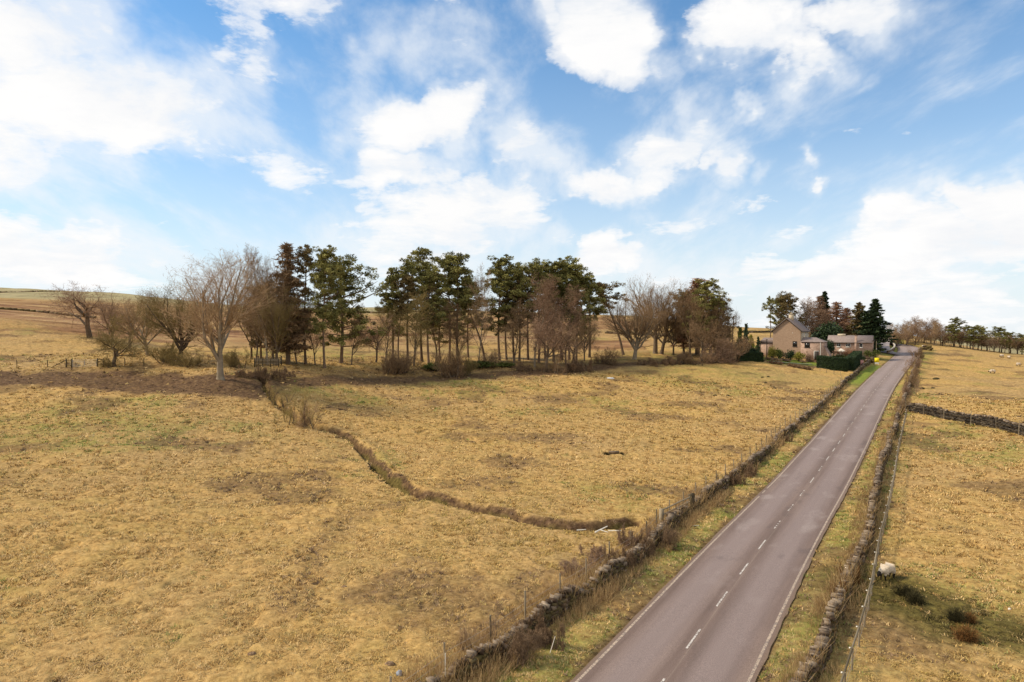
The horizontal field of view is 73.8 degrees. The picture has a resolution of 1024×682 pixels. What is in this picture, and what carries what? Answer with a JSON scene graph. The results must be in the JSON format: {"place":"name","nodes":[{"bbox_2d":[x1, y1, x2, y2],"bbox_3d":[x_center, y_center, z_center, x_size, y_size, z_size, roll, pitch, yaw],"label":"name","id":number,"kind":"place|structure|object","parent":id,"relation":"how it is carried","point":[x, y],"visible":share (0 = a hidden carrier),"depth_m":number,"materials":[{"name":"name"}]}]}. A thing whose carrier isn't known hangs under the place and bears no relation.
{"place":"outdoors","nodes":[
{"label":"outdoors","id":0,"kind":"place"},
{"bbox_2d":[0,287,1023,681],"bbox_3d":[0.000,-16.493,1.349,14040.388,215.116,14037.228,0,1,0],"label":"ground","id":1,"kind":"structure","parent":0,"point":[958,369],"depth_m":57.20,"materials":[{"name":"beige plant"}]},
{"bbox_2d":[34,281,114,337],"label":"windswept tree","id":2,"kind":"object","parent":1,"relation":"on","point":[71,299],"visible":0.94,"depth_m":150.11,"materials":[{"name":"brown plant"}]},
{"bbox_2d":[86,291,134,340],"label":"bare tree","id":3,"kind":"object","parent":1,"relation":"on","point":[107,317],"visible":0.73,"depth_m":141.65,"materials":[{"name":"brown plant"}]},
{"bbox_2d":[77,325,151,366],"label":"hawthorn tree","id":4,"kind":"object","parent":1,"relation":"on","point":[108,341],"visible":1,"depth_m":108.98,"materials":[{"name":"brown plant"}]},
{"bbox_2d":[106,295,152,347],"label":"bare tree","id":5,"kind":"object","parent":1,"relation":"on","point":[113,324],"visible":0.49,"depth_m":136.33,"materials":[{"name":"brown plant"}]},
{"bbox_2d":[111,288,176,355],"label":"bare tree","id":6,"kind":"object","parent":1,"relation":"on","point":[134,321],"visible":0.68,"depth_m":121.73,"materials":[{"name":"plant"}]},
{"bbox_2d":[141,340,181,362],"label":"bare bush","id":7,"kind":"object","parent":1,"relation":"on","point":[162,351],"visible":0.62,"depth_m":115.33,"materials":[{"name":"brown plant"}]},
{"bbox_2d":[130,281,215,362],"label":"bare tree","id":8,"kind":"object","parent":1,"relation":"on","point":[183,345],"visible":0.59,"depth_m":116.45,"materials":[{"name":"brown plant"}]},
{"bbox_2d":[157,347,205,366],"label":"bare bush","id":9,"kind":"object","parent":1,"relation":"on","point":[184,362],"visible":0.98,"depth_m":112.33,"materials":[{"name":"brown plant"}]},
{"bbox_2d":[152,244,280,380],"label":"ash tree","id":10,"kind":"object","parent":1,"relation":"on","point":[204,321],"visible":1,"depth_m":99.83,"materials":[{"name":"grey plant"}]},
{"bbox_2d":[223,346,254,367],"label":"bare bush","id":11,"kind":"object","parent":1,"relation":"on","point":[231,362],"visible":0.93,"depth_m":112.88,"materials":[{"name":"brown plant"}]},
{"bbox_2d":[237,242,274,364],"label":"birch tree","id":12,"kind":"object","parent":1,"relation":"on","point":[262,327],"visible":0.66,"depth_m":118.95,"materials":[{"name":"plant"}]},
{"bbox_2d":[241,367,287,384],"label":"bramble bush","id":13,"kind":"object","parent":1,"relation":"on","point":[263,375],"visible":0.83,"depth_m":105.71,"materials":[{"name":"brown plant"}]},
{"bbox_2d":[239,256,291,361],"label":"birch tree","id":14,"kind":"object","parent":1,"relation":"on","point":[255,329],"visible":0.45,"depth_m":121.62,"materials":[{"name":"brown plant"}]},
{"bbox_2d":[249,254,291,356],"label":"bare tree","id":15,"kind":"object","parent":1,"relation":"on","point":[270,287],"visible":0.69,"depth_m":120.40,"materials":[{"name":"brown plant"}]},
{"bbox_2d":[249,285,301,364],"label":"bare tree","id":16,"kind":"object","parent":1,"relation":"on","point":[276,339],"visible":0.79,"depth_m":119.51,"materials":[{"name":"brown plant"}]},
{"bbox_2d":[263,379,300,407],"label":"bare bush","id":17,"kind":"object","parent":1,"relation":"on","point":[273,394],"visible":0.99,"depth_m":93.88,"materials":[{"name":"brown plant"}]},
{"bbox_2d":[251,242,314,363],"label":"larch tree","id":18,"kind":"object","parent":1,"relation":"on","point":[288,347],"visible":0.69,"depth_m":123.58,"materials":[{"name":"brown plant"}]},
{"bbox_2d":[272,386,315,428],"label":"bare bush","id":19,"kind":"object","parent":1,"relation":"on","point":[291,411],"visible":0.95,"depth_m":83.78,"materials":[{"name":"brown plant"}]},
{"bbox_2d":[291,244,320,364],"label":"scots pine","id":20,"kind":"object","parent":1,"relation":"on","point":[304,253],"visible":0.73,"depth_m":126.53,"materials":[{"name":"green plant"}]},
{"bbox_2d":[292,402,323,427],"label":"bare bush","id":21,"kind":"object","parent":1,"relation":"on","point":[307,422],"visible":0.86,"depth_m":83.83,"materials":[{"name":"brown plant"}]},
{"bbox_2d":[287,294,329,364],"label":"birch tree","id":22,"kind":"object","parent":1,"relation":"on","point":[311,335],"visible":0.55,"depth_m":125.79,"materials":[{"name":"brown plant"}]},
{"bbox_2d":[300,244,347,367],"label":"scots pine","id":23,"kind":"object","parent":1,"relation":"on","point":[319,279],"visible":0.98,"depth_m":124.25,"materials":[{"name":"green plant"}]},
{"bbox_2d":[309,254,390,362],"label":"scots pine","id":24,"kind":"object","parent":1,"relation":"on","point":[351,277],"visible":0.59,"depth_m":132.00,"materials":[{"name":"green plant"}]},
{"bbox_2d":[344,303,369,364],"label":"birch tree","id":25,"kind":"object","parent":1,"relation":"on","point":[361,335],"visible":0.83,"depth_m":131.08,"materials":[{"name":"brown plant"}]},
{"bbox_2d":[360,313,396,361],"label":"bare tree","id":26,"kind":"object","parent":1,"relation":"on","point":[376,340],"visible":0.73,"depth_m":136.81,"materials":[{"name":"brown plant"}]},
{"bbox_2d":[370,299,408,361],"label":"birch tree","id":27,"kind":"object","parent":1,"relation":"on","point":[383,310],"visible":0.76,"depth_m":139.55,"materials":[{"name":"brown plant"}]},
{"bbox_2d":[374,267,416,357],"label":"scots pine","id":28,"kind":"object","parent":1,"relation":"on","point":[388,282],"visible":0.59,"depth_m":143.08,"materials":[{"name":"green plant"}]},
{"bbox_2d":[380,273,416,357],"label":"scots pine","id":29,"kind":"object","parent":1,"relation":"on","point":[401,304],"visible":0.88,"depth_m":141.03,"materials":[{"name":"green plant"}]},
{"bbox_2d":[380,345,419,374],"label":"bare bush","id":30,"kind":"object","parent":1,"relation":"on","point":[391,367],"visible":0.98,"depth_m":127.29,"materials":[{"name":"brown plant"}]},
{"bbox_2d":[385,258,434,355],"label":"scots pine","id":31,"kind":"object","parent":1,"relation":"on","point":[413,269],"visible":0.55,"depth_m":142.76,"materials":[{"name":"green plant"}]},
{"bbox_2d":[390,284,435,365],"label":"birch tree","id":32,"kind":"object","parent":1,"relation":"on","point":[421,328],"visible":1,"depth_m":137.15,"materials":[{"name":"brown plant"}]},
{"bbox_2d":[404,247,445,361],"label":"scots pine","id":33,"kind":"object","parent":1,"relation":"on","point":[419,252],"visible":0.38,"depth_m":149.04,"materials":[{"name":"green plant"}]},
{"bbox_2d":[405,265,452,363],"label":"scots pine","id":34,"kind":"object","parent":1,"relation":"on","point":[437,285],"visible":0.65,"depth_m":145.33,"materials":[{"name":"green plant"}]},
{"bbox_2d":[415,284,462,361],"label":"birch tree","id":35,"kind":"object","parent":1,"relation":"on","point":[434,332],"visible":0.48,"depth_m":146.64,"materials":[{"name":"brown plant"}]},
{"bbox_2d":[430,343,465,377],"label":"bare bush","id":36,"kind":"object","parent":1,"relation":"on","point":[454,368],"visible":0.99,"depth_m":129.68,"materials":[{"name":"brown plant"}]},
{"bbox_2d":[424,251,472,359],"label":"scots pine","id":37,"kind":"object","parent":1,"relation":"on","point":[446,281],"visible":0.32,"depth_m":153.97,"materials":[{"name":"green plant"}]},
{"bbox_2d":[436,296,475,357],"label":"birch tree","id":38,"kind":"object","parent":1,"relation":"on","point":[453,324],"visible":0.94,"depth_m":144.95,"materials":[{"name":"brown plant"}]},
{"bbox_2d":[437,252,479,358],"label":"scots pine","id":39,"kind":"object","parent":1,"relation":"on","point":[456,270],"visible":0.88,"depth_m":151.62,"materials":[{"name":"green plant"}]},
{"bbox_2d":[451,279,488,356],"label":"scots pine","id":40,"kind":"object","parent":1,"relation":"on","point":[469,321],"visible":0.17,"depth_m":171.43,"materials":[{"name":"green plant"}]},
{"bbox_2d":[459,263,495,358],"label":"birch tree","id":41,"kind":"object","parent":1,"relation":"on","point":[480,316],"visible":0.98,"depth_m":150.10,"materials":[{"name":"plant"}]},
{"bbox_2d":[475,254,524,360],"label":"scots pine","id":42,"kind":"object","parent":1,"relation":"on","point":[498,269],"visible":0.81,"depth_m":158.50,"materials":[{"name":"green plant"}]},
{"bbox_2d":[492,299,532,362],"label":"birch tree","id":43,"kind":"object","parent":1,"relation":"on","point":[522,315],"visible":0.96,"depth_m":150.25,"materials":[{"name":"brown plant"}]},
{"bbox_2d":[480,601,549,670],"bbox_3d":[-0.032,12.691,29.441,2.318,2.356,3.509,-1,1,-39],"label":"bare bush","id":44,"kind":"object","parent":1,"relation":"on","point":[521,648],"visible":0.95,"depth_m":28.82,"materials":[{"name":"brown plant"}]},
{"bbox_2d":[494,262,537,361],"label":"scots pine","id":45,"kind":"object","parent":1,"relation":"on","point":[519,292],"visible":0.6,"depth_m":158.30,"materials":[{"name":"green plant"}]},
{"bbox_2d":[499,279,532,358],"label":"scots pine","id":46,"kind":"object","parent":1,"relation":"on","point":[521,299],"visible":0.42,"depth_m":158.91,"materials":[{"name":"green plant"}]},
{"bbox_2d":[513,257,556,362],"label":"scots pine","id":47,"kind":"object","parent":1,"relation":"on","point":[536,267],"visible":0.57,"depth_m":159.30,"materials":[{"name":"green plant"}]},
{"bbox_2d":[518,274,561,367],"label":"birch tree","id":48,"kind":"object","parent":1,"relation":"on","point":[546,303],"visible":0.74,"depth_m":148.49,"materials":[{"name":"plant"}]},
{"bbox_2d":[526,604,565,652],"bbox_3d":[1.480,13.255,30.480,1.296,2.401,2.275,-1,1,-38],"label":"bramble bush","id":49,"kind":"object","parent":1,"relation":"on","point":[540,624],"visible":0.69,"depth_m":30.21,"materials":[{"name":"brown plant"}]},
{"bbox_2d":[525,273,569,368],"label":"birch tree","id":50,"kind":"object","parent":1,"relation":"on","point":[538,295],"visible":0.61,"depth_m":151.26,"materials":[{"name":"plant"}]},
{"bbox_2d":[523,313,579,371],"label":"bare tree","id":51,"kind":"object","parent":1,"relation":"on","point":[540,341],"visible":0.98,"depth_m":142.87,"materials":[{"name":"brown plant"}]},
{"bbox_2d":[532,258,576,361],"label":"scots pine","id":52,"kind":"object","parent":1,"relation":"on","point":[554,265],"visible":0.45,"depth_m":163.61,"materials":[{"name":"green plant"}]},
{"bbox_2d":[546,284,588,365],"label":"birch tree","id":53,"kind":"object","parent":1,"relation":"on","point":[575,300],"visible":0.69,"depth_m":154.36,"materials":[{"name":"brown plant"}]},
{"bbox_2d":[547,255,600,359],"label":"scots pine","id":54,"kind":"object","parent":1,"relation":"on","point":[569,258],"visible":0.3,"depth_m":165.96,"materials":[{"name":"green plant"}]},
{"bbox_2d":[556,554,597,577],"bbox_3d":[3.849,12.966,39.276,2.770,1.207,2.612,0,1,4],"label":"bare bush","id":55,"kind":"object","parent":1,"relation":"on","point":[566,562],"visible":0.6,"depth_m":39.26,"materials":[{"name":"brown plant"}]},
{"bbox_2d":[554,316,600,362],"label":"bare tree","id":56,"kind":"object","parent":1,"relation":"on","point":[572,339],"visible":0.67,"depth_m":152.81,"materials":[{"name":"brown plant"}]},
{"bbox_2d":[559,262,595,359],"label":"scots pine","id":57,"kind":"object","parent":1,"relation":"on","point":[577,273],"visible":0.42,"depth_m":166.62,"materials":[{"name":"green plant"}]},
{"bbox_2d":[562,270,592,360],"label":"scots pine","id":58,"kind":"object","parent":1,"relation":"on","point":[584,282],"visible":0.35,"depth_m":166.67,"materials":[{"name":"green plant"}]},
{"bbox_2d":[564,357,592,373],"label":"bramble bush","id":59,"kind":"object","parent":1,"relation":"on","point":[575,366],"visible":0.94,"depth_m":145.34,"materials":[{"name":"brown plant"}]},
{"bbox_2d":[570,312,598,360],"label":"bare tree","id":60,"kind":"object","parent":1,"relation":"on","point":[585,340],"visible":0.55,"depth_m":166.33,"materials":[{"name":"brown plant"}]},
{"bbox_2d":[581,275,607,357],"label":"scots pine","id":61,"kind":"object","parent":1,"relation":"on","point":[594,288],"visible":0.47,"depth_m":174.67,"materials":[{"name":"green plant"}]},
{"bbox_2d":[578,544,617,563],"bbox_3d":[5.284,13.224,41.502,1.771,1.807,3.013,0,1,-18],"label":"bramble bush","id":62,"kind":"object","parent":1,"relation":"on","point":[598,553],"visible":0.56,"depth_m":41.52,"materials":[{"name":"brown plant"}]},
{"bbox_2d":[592,345,624,364],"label":"bare bush","id":63,"kind":"object","parent":1,"relation":"on","point":[606,359],"visible":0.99,"depth_m":160.48,"materials":[{"name":"brown plant"}]},
{"bbox_2d":[597,281,628,354],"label":"scots pine","id":64,"kind":"object","parent":1,"relation":"on","point":[605,286],"visible":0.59,"depth_m":183.73,"materials":[{"name":"green plant"}]},
{"bbox_2d":[389,376,841,681],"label":"post and wire fence","id":65,"kind":"object","parent":1,"relation":"on","point":[444,650],"visible":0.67,"depth_m":37.65,"materials":[{"name":"wood"}]},
{"bbox_2d":[602,546,643,569],"bbox_3d":[6.563,13.149,40.184,2.503,2.568,1.471,0,1,6],"label":"bramble bush","id":66,"kind":"object","parent":1,"relation":"on","point":[629,553],"visible":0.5,"depth_m":40.12,"materials":[{"name":"brown plant"}]},
{"bbox_2d":[419,379,847,681],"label":"dry stone wall","id":67,"kind":"structure","parent":1,"relation":"on","point":[552,602],"depth_m":35.80,"materials":[{"name":"grey stone"}]},
{"bbox_2d":[616,523,650,548],"bbox_3d":[7.910,13.106,44.133,2.637,2.266,1.502,1,1,29],"label":"bramble bush","id":68,"kind":"object","parent":1,"relation":"on","point":[622,539],"visible":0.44,"depth_m":44.22,"materials":[{"name":"brown plant"}]},
{"bbox_2d":[598,293,670,358],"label":"bare tree","id":69,"kind":"object","parent":1,"relation":"on","point":[645,331],"visible":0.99,"depth_m":168.49,"materials":[{"name":"plant"}]},
{"bbox_2d":[629,528,655,557],"bbox_3d":[8.272,13.097,42.848,1.452,2.558,2.551,1,1,29],"label":"bramble bush","id":70,"kind":"object","parent":1,"relation":"on","point":[651,546],"visible":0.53,"depth_m":42.50,"materials":[{"name":"brown plant"}]},
{"bbox_2d":[384,350,923,681],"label":"dead grass stems","id":71,"kind":"object","parent":1,"relation":"on","point":[719,497],"visible":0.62,"depth_m":36.04,"materials":[{"name":"brown plant"}]},
{"bbox_2d":[620,274,695,353],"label":"sycamore tree","id":72,"kind":"object","parent":1,"relation":"on","point":[655,347],"visible":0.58,"depth_m":187.34,"materials":[{"name":"brown plant"}]},
{"bbox_2d":[640,516,681,548],"bbox_3d":[9.745,12.677,44.892,1.941,2.036,2.938,-1,1,-42],"label":"bare bush","id":73,"kind":"object","parent":1,"relation":"on","point":[669,535],"visible":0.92,"depth_m":44.35,"materials":[{"name":"brown plant"}]},
{"bbox_2d":[628,282,695,354],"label":"sycamore tree","id":74,"kind":"object","parent":1,"relation":"on","point":[656,293],"visible":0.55,"depth_m":186.11,"materials":[{"name":"brown plant"}]},
{"bbox_2d":[658,299,688,354],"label":"bare tree","id":75,"kind":"object","parent":1,"relation":"on","point":[676,336],"visible":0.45,"depth_m":186.76,"materials":[{"name":"brown plant"}]},
{"bbox_2d":[667,285,718,352],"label":"bare tree","id":76,"kind":"object","parent":1,"relation":"on","point":[687,320],"visible":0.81,"depth_m":180.22,"materials":[{"name":"brown plant"}]},
{"bbox_2d":[673,348,715,365],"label":"bare bush","id":77,"kind":"object","parent":1,"relation":"on","point":[685,359],"visible":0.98,"depth_m":163.21,"materials":[{"name":"brown plant"}]},
{"bbox_2d":[666,278,731,354],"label":"larch tree","id":78,"kind":"object","parent":1,"relation":"on","point":[694,284],"visible":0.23,"depth_m":187.67,"materials":[{"name":"brown plant"}]},
{"bbox_2d":[681,317,727,360],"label":"bare tree","id":79,"kind":"object","parent":1,"relation":"on","point":[697,334],"visible":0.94,"depth_m":170.86,"materials":[{"name":"brown plant"}]},
{"bbox_2d":[681,278,728,351],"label":"scots pine","id":80,"kind":"object","parent":1,"relation":"on","point":[706,285],"visible":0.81,"depth_m":178.44,"materials":[{"name":"green plant"}]},
{"bbox_2d":[695,292,739,347],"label":"scots pine","id":81,"kind":"object","parent":1,"relation":"on","point":[730,309],"visible":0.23,"depth_m":181.62,"materials":[{"name":"green plant"}]},
{"bbox_2d":[696,342,746,364],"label":"bare bush","id":82,"kind":"object","parent":1,"relation":"on","point":[729,361],"visible":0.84,"depth_m":169.07,"materials":[{"name":"brown plant"}]},
{"bbox_2d":[707,302,741,340],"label":"bare tree","id":83,"kind":"object","parent":1,"relation":"on","point":[722,325],"visible":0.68,"depth_m":178.52,"materials":[{"name":"brown plant"}]},
{"bbox_2d":[712,329,753,360],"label":"bare bush","id":84,"kind":"object","parent":1,"relation":"on","point":[738,345],"visible":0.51,"depth_m":174.45,"materials":[{"name":"brown plant"}]},
{"bbox_2d":[736,351,763,361],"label":"clipped hedge","id":85,"kind":"object","parent":1,"relation":"on","point":[754,356],"visible":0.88,"depth_m":175.85,"materials":[{"name":"green plant"}]},
{"bbox_2d":[761,291,806,328],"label":"scots pine","id":86,"kind":"object","parent":1,"relation":"on","point":[786,305],"visible":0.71,"depth_m":222.99,"materials":[{"name":"green plant"}]},
{"bbox_2d":[760,312,830,360],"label":"stone house","id":87,"kind":"structure","parent":1,"relation":"on","point":[791,332],"depth_m":192.26,"materials":[{"name":"grey stone"}]},
{"bbox_2d":[796,297,822,335],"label":"tree","id":88,"kind":"object","parent":1,"relation":"on","point":[808,314],"visible":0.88,"depth_m":223.18,"materials":[{"name":"plant"}]},
{"bbox_2d":[811,321,843,340],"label":"holly tree","id":89,"kind":"object","parent":1,"relation":"on","point":[823,332],"visible":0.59,"depth_m":210.20,"materials":[{"name":"green plant"}]},
{"bbox_2d":[816,355,848,371],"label":"clipped hedge","id":90,"kind":"object","parent":1,"relation":"on","point":[833,363],"visible":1,"depth_m":168.73,"materials":[{"name":"green plant"}]},
{"bbox_2d":[825,301,849,334],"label":"larch tree","id":91,"kind":"object","parent":1,"relation":"on","point":[836,312],"visible":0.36,"depth_m":227.03,"materials":[{"name":"brown plant"}]},
{"bbox_2d":[788,409,902,681],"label":"dry stone wall","id":92,"kind":"structure","parent":1,"relation":"on","point":[823,629],"depth_m":34.68,"materials":[{"name":"stone"}]},
{"bbox_2d":[827,334,874,357],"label":"stone cottage","id":93,"kind":"structure","parent":1,"relation":"on","point":[863,343],"depth_m":202.16,"materials":[{"name":"grey stone"}]},
{"bbox_2d":[846,350,862,370],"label":"clipped hedge","id":94,"kind":"object","parent":1,"relation":"on","point":[854,357],"visible":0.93,"depth_m":172.20,"materials":[{"name":"green plant"}]},
{"bbox_2d":[843,302,877,347],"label":"cypress tree","id":95,"kind":"object","parent":1,"relation":"on","point":[859,310],"visible":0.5,"depth_m":221.28,"materials":[{"name":"green plant"}]},
{"bbox_2d":[852,310,885,351],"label":"spruce tree","id":96,"kind":"object","parent":1,"relation":"on","point":[867,320],"visible":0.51,"depth_m":216.66,"materials":[{"name":"green plant"}]},
{"bbox_2d":[840,410,906,681],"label":"post and wire fence","id":97,"kind":"object","parent":1,"relation":"on","point":[864,613],"visible":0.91,"depth_m":36.78,"materials":[{"name":"grey wood"}]},
{"bbox_2d":[859,298,898,343],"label":"spruce tree","id":98,"kind":"object","parent":1,"relation":"on","point":[881,322],"visible":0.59,"depth_m":218.41,"materials":[{"name":"green plant"}]},
{"bbox_2d":[876,562,895,580],"bbox_3d":[21.130,13.050,38.554,1.511,0.898,0.564,-1,1,-28],"label":"sheep","id":99,"kind":"object","parent":1,"relation":"on","point":[886,568],"visible":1,"depth_m":38.38},
{"bbox_2d":[942,604,970,623],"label":"rush clump","id":100,"kind":"object","parent":1,"relation":"on","point":[957,616],"visible":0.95,"depth_m":32.80,"materials":[{"name":"plant"}]},
{"bbox_2d":[906,403,1023,435],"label":"dry stone wall","id":101,"kind":"structure","parent":1,"relation":"on","point":[984,420],"depth_m":90.94,"materials":[{"name":"stone"}]},
{"bbox_2d":[950,621,982,643],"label":"rush clump","id":102,"kind":"object","parent":1,"relation":"on","point":[963,634],"visible":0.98,"depth_m":30.73,"materials":[{"name":"plant"}]},
{"bbox_2d":[963,325,989,349],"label":"scots pine","id":103,"kind":"object","parent":1,"relation":"on","point":[973,332],"visible":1,"depth_m":245.22,"materials":[{"name":"green plant"}]},
{"bbox_2d":[0,0,1023,337],"label":"sky","id":104,"kind":"structure","parent":0,"point":[854,151],"materials":[{"name":"blue"}]},
{"bbox_2d":[570,343,918,681],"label":"road","id":105,"kind":"structure","parent":0,"point":[735,625],"depth_m":39.32,"materials":[{"name":"grey asphalt"}]},
{"bbox_2d":[575,351,914,681],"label":"road edge markings","id":106,"kind":"object","parent":105,"relation":"on","point":[661,594],"visible":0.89,"depth_m":39.26,"materials":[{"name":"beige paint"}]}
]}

